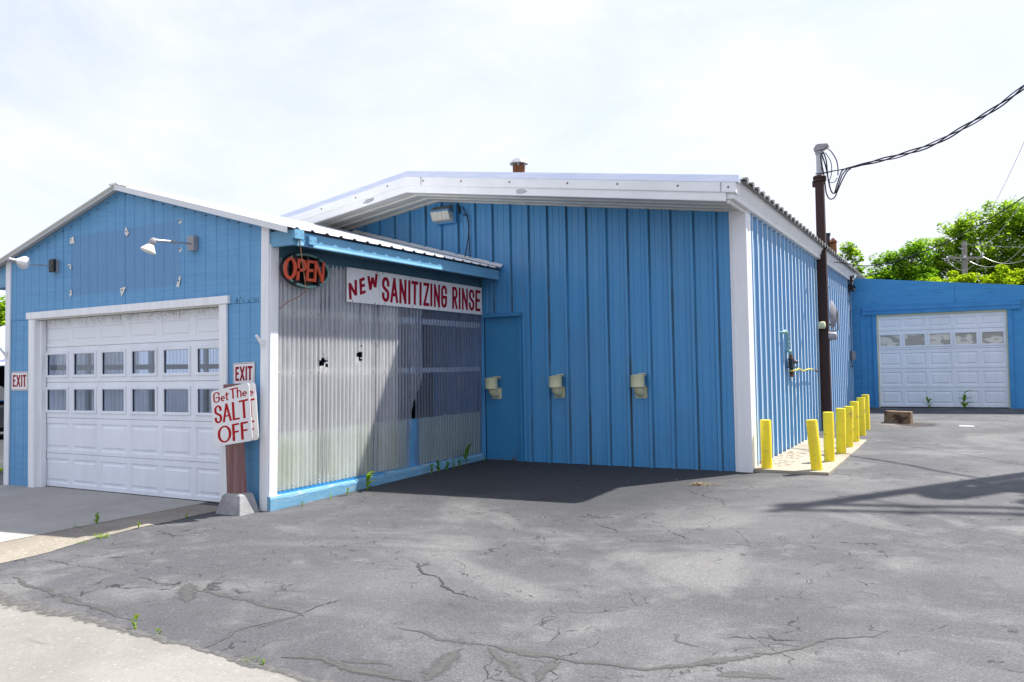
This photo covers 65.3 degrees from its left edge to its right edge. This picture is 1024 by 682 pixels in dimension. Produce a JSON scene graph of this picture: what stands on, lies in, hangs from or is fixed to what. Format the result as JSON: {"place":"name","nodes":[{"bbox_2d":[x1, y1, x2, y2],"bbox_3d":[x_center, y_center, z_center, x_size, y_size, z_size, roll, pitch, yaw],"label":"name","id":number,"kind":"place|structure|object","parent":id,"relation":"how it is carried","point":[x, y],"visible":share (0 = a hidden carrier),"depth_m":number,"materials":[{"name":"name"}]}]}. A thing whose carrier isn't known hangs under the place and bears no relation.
{"place":"outdoors","nodes":[
{"label":"outdoors","id":0,"kind":"place"},
{"bbox_2d":[0,485,204,541],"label":"driveway","id":1,"kind":"structure","parent":0,"point":[26,511],"depth_m":10.09,"materials":[{"name":"concrete"}]},
{"bbox_2d":[94,512,99,523],"bbox_3d":[-4.692,2.003,9.051,0.092,0.145,0.070,-3,-3,42],"label":"weed","id":2,"kind":"object","parent":1,"relation":"on","point":[97,518],"visible":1,"depth_m":9.05,"materials":[{"name":"green plant"}]},
{"bbox_2d":[0,600,301,681],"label":"sidewalk","id":3,"kind":"structure","parent":0,"point":[35,646],"depth_m":4.84,"materials":[{"name":"concrete"}]},
{"bbox_2d":[0,383,1023,681],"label":"asphalt lot","id":4,"kind":"structure","parent":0,"point":[518,555],"depth_m":6.59,"materials":[{"name":"grey asphalt"}]},
{"bbox_2d":[0,386,3,431],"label":"parked car","id":5,"kind":"object","parent":4,"relation":"on","point":[1,409],"visible":0.02,"depth_m":20.06,"materials":[{"name":"paint"}]},
{"bbox_2d":[0,326,4,387],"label":"neighbour shed","id":6,"kind":"structure","parent":4,"relation":"on","point":[2,356],"depth_m":53.75,"materials":[{"name":"white"}]},
{"bbox_2d":[0,295,5,326],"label":"tree","id":7,"kind":"object","parent":4,"relation":"on","point":[2,314],"visible":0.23,"depth_m":71.65,"materials":[{"name":"green plant"}]},
{"bbox_2d":[93,533,108,538],"bbox_3d":[-4.234,2.011,8.255,0.181,0.049,0.206,0,-2,-35],"label":"grass tuft","id":8,"kind":"object","parent":4,"relation":"on","point":[102,535],"visible":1,"depth_m":8.27,"materials":[{"name":"green plant"}]},
{"bbox_2d":[0,504,217,562],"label":"concrete strip","id":9,"kind":"object","parent":4,"relation":"on","point":[16,549],"visible":0.98,"depth_m":8.53,"materials":[{"name":"beige concrete"}]},
{"bbox_2d":[131,613,138,628],"bbox_3d":[-2.527,1.889,5.375,0.040,0.108,0.053,-2,-2,29],"label":"weed","id":10,"kind":"object","parent":4,"relation":"on","point":[135,617],"visible":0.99,"depth_m":5.37,"materials":[{"name":"green plant"}]},
{"bbox_2d":[0,590,335,681],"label":"asphalt crumbs","id":11,"kind":"object","parent":4,"relation":"on","point":[33,605],"visible":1,"depth_m":5.34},
{"bbox_2d":[211,383,258,515],"bbox_3d":[-3.316,1.282,9.563,0.755,1.560,0.315,-2,-2,29],"label":"salt sign stand","id":12,"kind":"object","parent":4,"relation":"on","point":[234,417],"visible":1,"depth_m":9.48,"materials":[{"name":"paint"}]},
{"bbox_2d":[0,182,502,511],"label":"wooden bay","id":13,"kind":"object","parent":4,"relation":"on","point":[115,397],"visible":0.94,"depth_m":10.98,"materials":[{"name":"paint"}]},
{"bbox_2d":[0,347,7,357],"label":"flagpole holder","id":14,"kind":"object","parent":13,"relation":"attached to","point":[5,354],"visible":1,"depth_m":12.31,"materials":[{"name":"white metal"}]},
{"bbox_2d":[11,371,27,389],"bbox_3d":[-7.509,0.610,12.185,0.449,0.286,0.006,-2,-2,29],"label":"exit sign","id":15,"kind":"object","parent":13,"relation":"attached to","point":[19,380],"visible":1,"depth_m":12.18,"materials":[{"name":"white plastic"}]},
{"bbox_2d":[7,256,58,271],"bbox_3d":[-6.894,-1.112,11.488,0.195,0.194,0.690,-2,-2,29],"label":"straight arm lamp","id":16,"kind":"object","parent":13,"relation":"attached to","point":[23,262],"visible":1,"depth_m":11.36,"materials":[{"name":"white metal"}]},
{"bbox_2d":[46,308,219,502],"bbox_3d":[-5.317,0.890,11.109,4.006,2.568,0.051,-2,-2,29],"label":"garage door","id":17,"kind":"structure","parent":13,"relation":"in","point":[159,453],"depth_m":11.05,"materials":[{"name":"paint"}]},
{"bbox_2d":[140,235,197,254],"bbox_3d":[-4.296,-1.200,9.990,0.189,0.307,0.744,-2,-2,29],"label":"bent arm lamp","id":18,"kind":"object","parent":13,"relation":"attached to","point":[191,243],"visible":1,"depth_m":9.97,"materials":[{"name":"metal"}]},
{"bbox_2d":[233,362,254,383],"bbox_3d":[-3.288,0.401,9.803,0.377,0.285,0.006,-2,-2,29],"label":"exit sign","id":19,"kind":"object","parent":13,"relation":"attached to","point":[244,372],"visible":0.81,"depth_m":9.80,"materials":[{"name":"white plastic"}]},
{"bbox_2d":[255,335,264,347],"bbox_3d":[-3.029,0.002,9.585,0.070,0.159,0.120,-2,-2,29],"label":"flagpole holder","id":20,"kind":"object","parent":13,"relation":"attached to","point":[261,343],"visible":1,"depth_m":9.60,"materials":[{"name":"white metal"}]},
{"bbox_2d":[291,229,303,239],"bbox_3d":[-2.543,-1.262,9.475,0.077,0.108,0.153,-2,-2,29],"label":"eave junction box","id":21,"kind":"object","parent":13,"relation":"attached to","point":[298,234],"visible":1,"depth_m":9.44,"materials":[{"name":"blue paint"}]},
{"bbox_2d":[279,239,306,309],"bbox_3d":[-2.666,-0.796,9.590,0.350,0.818,0.184,-1,-2,6],"label":"sign cord","id":22,"kind":"object","parent":21,"relation":"attached to","point":[303,273],"visible":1,"depth_m":9.61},
{"bbox_2d":[280,253,329,288],"bbox_3d":[-2.587,-0.884,10.023,0.146,0.440,0.861,-2,-2,29],"label":"open sign","id":23,"kind":"object","parent":13,"relation":"attached to","point":[314,275],"visible":0.98,"depth_m":9.98,"materials":[{"name":"black plastic"}]},
{"bbox_2d":[307,236,316,245],"bbox_3d":[-2.429,-1.214,9.699,0.052,0.103,0.128,-2,-2,29],"label":"eave junction box","id":24,"kind":"object","parent":13,"relation":"attached to","point":[311,240],"visible":1,"depth_m":9.67,"materials":[{"name":"blue paint"}]},
{"bbox_2d":[346,267,378,304],"bbox_3d":[-2.059,-0.757,11.070,0.019,0.472,0.686,-2,-2,29],"label":"new sign","id":25,"kind":"object","parent":13,"relation":"attached to","point":[362,285],"visible":1,"depth_m":11.05,"materials":[{"name":"white plastic"}]},
{"bbox_2d":[379,272,481,314],"bbox_3d":[-1.202,-0.719,12.583,0.019,0.477,2.788,-2,-2,29],"label":"rinse sign","id":26,"kind":"object","parent":13,"relation":"attached to","point":[406,291],"visible":1,"depth_m":12.39,"materials":[{"name":"white plastic"}]},
{"bbox_2d":[366,471,375,490],"bbox_3d":[-1.909,1.871,10.837,0.163,0.324,0.167,-2,-2,29],"label":"weed","id":27,"kind":"object","parent":4,"relation":"on","point":[368,477],"visible":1,"depth_m":10.83,"materials":[{"name":"green plant"}]},
{"bbox_2d":[436,460,441,472],"bbox_3d":[-1.141,1.928,12.312,0.096,0.220,0.142,-3,-3,41],"label":"weed","id":28,"kind":"object","parent":4,"relation":"on","point":[438,467],"visible":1,"depth_m":12.29,"materials":[{"name":"green plant"}]},
{"bbox_2d":[13,577,888,681],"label":"crack sealant","id":29,"kind":"object","parent":4,"relation":"on","point":[186,591],"visible":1,"depth_m":4.68,"materials":[{"name":"grey asphalt"}]},
{"bbox_2d":[458,443,474,465],"bbox_3d":[-0.727,1.862,13.042,0.226,0.357,0.305,-3,-3,42],"label":"weed","id":30,"kind":"object","parent":4,"relation":"on","point":[466,452],"visible":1,"depth_m":13.05,"materials":[{"name":"green plant"}]},
{"bbox_2d":[39,489,915,643],"bbox_3d":[-0.230,1.870,6.631,7.323,0.102,4.826,0,-2,-22],"label":"pavement crack","id":31,"kind":"object","parent":4,"relation":"on","point":[441,585],"visible":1,"depth_m":6.46,"materials":[{"name":"grey asphalt"}]},
{"bbox_2d":[280,171,868,472],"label":"metal hall","id":32,"kind":"structure","parent":4,"relation":"on","point":[691,296],"depth_m":12.89,"materials":[{"name":"paint"}]},
{"bbox_2d":[428,204,457,225],"bbox_3d":[-1.212,-2.240,14.142,0.465,0.325,0.260,-2,-2,29],"label":"wall pack light","id":33,"kind":"object","parent":32,"relation":"attached to","point":[444,215],"visible":1,"depth_m":14.07,"materials":[{"name":"metal"}]},
{"bbox_2d":[457,206,470,257],"bbox_3d":[-0.841,-1.902,14.038,0.264,0.989,0.053,-2,-2,36],"label":"loose cord","id":34,"kind":"object","parent":32,"relation":"hanging from","point":[465,214],"visible":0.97,"depth_m":13.97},
{"bbox_2d":[485,376,501,398],"bbox_3d":[-0.328,0.793,13.558,0.219,0.388,0.304,-2,-2,29],"label":"exhaust vent","id":35,"kind":"object","parent":32,"relation":"attached to","point":[491,386],"visible":1,"depth_m":13.49,"materials":[{"name":"beige metal"}]},
{"bbox_2d":[485,316,518,460],"bbox_3d":[-0.162,0.824,13.650,0.650,2.459,0.059,-2,-2,29],"label":"steel door","id":36,"kind":"structure","parent":32,"relation":"in","point":[500,332],"depth_m":13.64,"materials":[{"name":"blue paint"}]},
{"bbox_2d":[510,158,527,171],"bbox_3d":[0.151,-3.275,16.884,0.372,1.200,0.372,-1,-2,7],"label":"roof flue","id":37,"kind":"object","parent":32,"relation":"on","point":[518,164],"visible":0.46,"depth_m":16.79,"materials":[{"name":"metal"}]},
{"bbox_2d":[549,374,564,397],"bbox_3d":[0.718,0.734,12.958,0.219,0.388,0.288,-2,-2,29],"label":"exhaust vent","id":38,"kind":"object","parent":32,"relation":"attached to","point":[555,384],"visible":1,"depth_m":12.89,"materials":[{"name":"beige metal"}]},
{"bbox_2d":[630,373,646,397],"bbox_3d":[1.942,0.689,12.268,0.219,0.388,0.288,-2,-2,29],"label":"exhaust vent","id":39,"kind":"object","parent":32,"relation":"attached to","point":[638,384],"visible":1,"depth_m":12.20,"materials":[{"name":"beige metal"}]},
{"bbox_2d":[779,330,817,376],"bbox_3d":[5.367,0.242,14.793,0.134,0.815,3.099,-2,-2,32],"label":"gas regulator","id":40,"kind":"object","parent":32,"relation":"attached to","point":[792,361],"visible":1,"depth_m":13.92,"materials":[{"name":"grey metal"}]},
{"bbox_2d":[812,143,837,429],"bbox_3d":[6.801,-1.133,17.324,0.405,6.315,0.280,-2,-2,29],"label":"service mast","id":41,"kind":"object","parent":32,"relation":"attached to","point":[826,336],"visible":0.98,"depth_m":17.28,"materials":[{"name":"brown paint"}]},
{"bbox_2d":[815,85,1023,199],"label":"service cable","id":42,"kind":"object","parent":41,"relation":"attached to","point":[966,125],"visible":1,"depth_m":16.22,"materials":[{"name":"black rubber"}]},
{"bbox_2d":[818,300,838,331],"bbox_3d":[6.960,-0.563,17.791,0.381,0.744,1.593,-2,-2,35],"label":"satellite dish","id":43,"kind":"object","parent":32,"relation":"attached to","point":[834,315],"visible":0.84,"depth_m":17.95,"materials":[{"name":"metal"}]},
{"bbox_2d":[826,233,830,246],"bbox_3d":[8.788,-2.471,22.208,0.145,1.050,0.145,-2,-2,29],"label":"vent pipe","id":44,"kind":"object","parent":32,"relation":"on","point":[828,238],"visible":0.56,"depth_m":22.17,"materials":[{"name":"grey metal"}]},
{"bbox_2d":[829,238,836,252],"bbox_3d":[8.907,-2.380,22.138,0.204,0.960,0.204,-2,-2,29],"label":"square flue","id":45,"kind":"object","parent":32,"relation":"on","point":[833,242],"visible":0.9,"depth_m":22.08,"materials":[{"name":"metal"}]},
{"bbox_2d":[848,275,855,366],"bbox_3d":[9.332,-0.547,21.900,0.169,2.544,0.602,-2,-2,29],"label":"cable bundle","id":46,"kind":"object","parent":32,"relation":"attached to","point":[851,286],"visible":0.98,"depth_m":21.84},
{"bbox_2d":[834,197,1023,265],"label":"phone line","id":47,"kind":"object","parent":32,"relation":"attached to","point":[938,245],"visible":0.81,"depth_m":16.64,"materials":[{"name":"black rubber"}]},
{"bbox_2d":[687,481,720,486],"bbox_3d":[2.488,1.885,10.537,0.542,0.047,0.268,-1,-2,14],"label":"straw tuft","id":48,"kind":"object","parent":4,"relation":"on","point":[699,483],"visible":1,"depth_m":10.53,"materials":[{"name":"beige plant"}]},
{"bbox_2d":[753,438,866,475],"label":"bollard slab","id":49,"kind":"structure","parent":4,"relation":"on","point":[798,464],"depth_m":12.25,"materials":[{"name":"concrete"}]},
{"bbox_2d":[760,420,771,468],"bbox_3d":[3.702,1.533,11.636,0.155,0.769,0.155,-2,-2,29],"label":"bollard","id":50,"kind":"object","parent":49,"relation":"on","point":[766,443],"visible":0.88,"depth_m":11.57,"materials":[{"name":"yellow paint"}]},
{"bbox_2d":[773,451,808,465],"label":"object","id":51,"kind":"object","parent":49,"relation":"on","point":[789,455],"depth_m":12.82,"materials":[{"name":"white paper"}]},
{"bbox_2d":[806,419,822,470],"bbox_3d":[4.294,1.504,11.346,0.215,0.778,0.156,-2,-2,26],"label":"bollard","id":52,"kind":"object","parent":49,"relation":"on","point":[814,445],"visible":0.88,"depth_m":11.29,"materials":[{"name":"metal"}]},
{"bbox_2d":[823,412,834,461],"bbox_3d":[4.861,1.498,12.260,0.155,0.815,0.155,-1,-1,11],"label":"bollard","id":53,"kind":"object","parent":49,"relation":"on","point":[828,436],"visible":0.88,"depth_m":12.20,"materials":[{"name":"concrete"}]},
{"bbox_2d":[836,408,845,453],"bbox_3d":[5.441,1.517,13.220,0.155,0.808,0.155,0,-1,-24],"label":"bollard","id":54,"kind":"object","parent":49,"relation":"on","point":[840,430],"visible":0.92,"depth_m":13.15,"materials":[{"name":"concrete"}]},
{"bbox_2d":[844,406,852,446],"bbox_3d":[5.961,1.546,14.152,0.155,0.777,0.155,0,-1,20],"label":"bollard","id":55,"kind":"object","parent":49,"relation":"on","point":[849,426],"visible":0.83,"depth_m":14.08,"materials":[{"name":"concrete"}]},
{"bbox_2d":[850,401,859,441],"bbox_3d":[6.448,1.545,15.039,0.155,0.815,0.155,1,-2,-25],"label":"bollard","id":56,"kind":"object","parent":49,"relation":"on","point":[855,405],"visible":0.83,"depth_m":14.97,"materials":[{"name":"metal"}]},
{"bbox_2d":[856,397,865,435],"bbox_3d":[7.012,1.553,16.043,0.155,0.838,0.155,-1,-3,13],"label":"bollard","id":57,"kind":"object","parent":49,"relation":"on","point":[862,421],"visible":0.88,"depth_m":15.98,"materials":[{"name":"concrete"}]},
{"bbox_2d":[861,394,869,429],"bbox_3d":[7.562,1.568,17.082,0.155,0.846,0.155,0,-2,-21],"label":"bollard","id":58,"kind":"object","parent":49,"relation":"on","point":[867,410],"visible":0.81,"depth_m":17.01,"materials":[{"name":"concrete"}]},
{"bbox_2d":[838,241,867,277],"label":"tree","id":59,"kind":"object","parent":4,"relation":"on","point":[850,250],"visible":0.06,"depth_m":50.91,"materials":[{"name":"green plant"}]},
{"bbox_2d":[884,410,912,423],"bbox_3d":[8.807,1.756,18.211,0.585,0.330,0.291,-3,-3,41],"label":"concrete block","id":60,"kind":"object","parent":4,"relation":"on","point":[890,416],"depth_m":18.10,"materials":[{"name":"brown concrete"}]},
{"bbox_2d":[871,422,931,426],"bbox_3d":[8.730,1.854,17.885,2.300,0.075,2.500,-2,-2,29],"label":"dust stain","id":61,"kind":"object","parent":4,"relation":"on","point":[889,424],"visible":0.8,"depth_m":17.88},
{"bbox_2d":[862,238,942,306],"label":"tree","id":62,"kind":"object","parent":4,"relation":"on","point":[905,269],"visible":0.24,"depth_m":47.23,"materials":[{"name":"green plant"}]},
{"bbox_2d":[899,423,935,425],"bbox_3d":[8.941,1.845,17.709,1.240,0.036,1.240,-2,-2,29],"label":"wet stain","id":63,"kind":"object","parent":4,"relation":"on","point":[919,424],"visible":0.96,"depth_m":17.70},
{"bbox_2d":[907,276,959,305],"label":"tree","id":64,"kind":"object","parent":4,"relation":"on","point":[936,280],"depth_m":40.33,"materials":[{"name":"green plant"}]},
{"bbox_2d":[851,278,1023,408],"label":"annex garage","id":65,"kind":"structure","parent":4,"relation":"on","point":[933,345],"depth_m":21.38,"materials":[{"name":"paint"}]},
{"bbox_2d":[878,311,1008,407],"bbox_3d":[11.467,0.537,21.357,3.016,2.517,0.051,-2,-2,29],"label":"garage door","id":66,"kind":"structure","parent":65,"relation":"in","point":[939,358],"depth_m":21.32,"materials":[{"name":"paint"}]},
{"bbox_2d":[933,270,958,292],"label":"tree","id":67,"kind":"object","parent":4,"relation":"on","point":[949,274],"visible":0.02,"depth_m":41.09,"materials":[{"name":"green plant"}]},
{"bbox_2d":[902,195,1023,282],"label":"tree","id":68,"kind":"object","parent":4,"relation":"on","point":[1013,229],"visible":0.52,"depth_m":50.96,"materials":[{"name":"green plant"}]},
{"bbox_2d":[946,241,983,274],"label":"crossarm pole","id":69,"kind":"object","parent":4,"relation":"on","point":[964,257],"visible":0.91,"depth_m":43.49,"materials":[{"name":"grey wood"}]},
{"bbox_2d":[947,199,1023,270],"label":"pole wires","id":70,"kind":"object","parent":69,"relation":"attached to","point":[985,246],"visible":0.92,"depth_m":41.58,"materials":[{"name":"metal"}]},
{"bbox_2d":[963,142,1023,246],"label":"thin wire","id":71,"kind":"object","parent":69,"relation":"attached to","point":[998,196],"visible":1,"depth_m":42.49,"materials":[{"name":"metal"}]},
{"bbox_2d":[961,390,971,407],"bbox_3d":[11.810,1.526,20.822,0.348,0.486,0.287,-2,-2,29],"label":"weed","id":72,"kind":"object","parent":4,"relation":"on","point":[964,404],"visible":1,"depth_m":20.84,"materials":[{"name":"green plant"}]},
{"bbox_2d":[954,264,1022,302],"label":"tree","id":73,"kind":"object","parent":4,"relation":"on","point":[990,278],"visible":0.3,"depth_m":39.18,"materials":[{"name":"green plant"}]},
{"bbox_2d":[998,268,1023,284],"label":"tree","id":74,"kind":"object","parent":4,"relation":"on","point":[1021,273],"visible":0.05,"depth_m":39.14,"materials":[{"name":"green plant"}]},
{"bbox_2d":[0,0,1023,354],"label":"sky","id":75,"kind":"structure","parent":0,"point":[272,107],"materials":[{"name":"white"}]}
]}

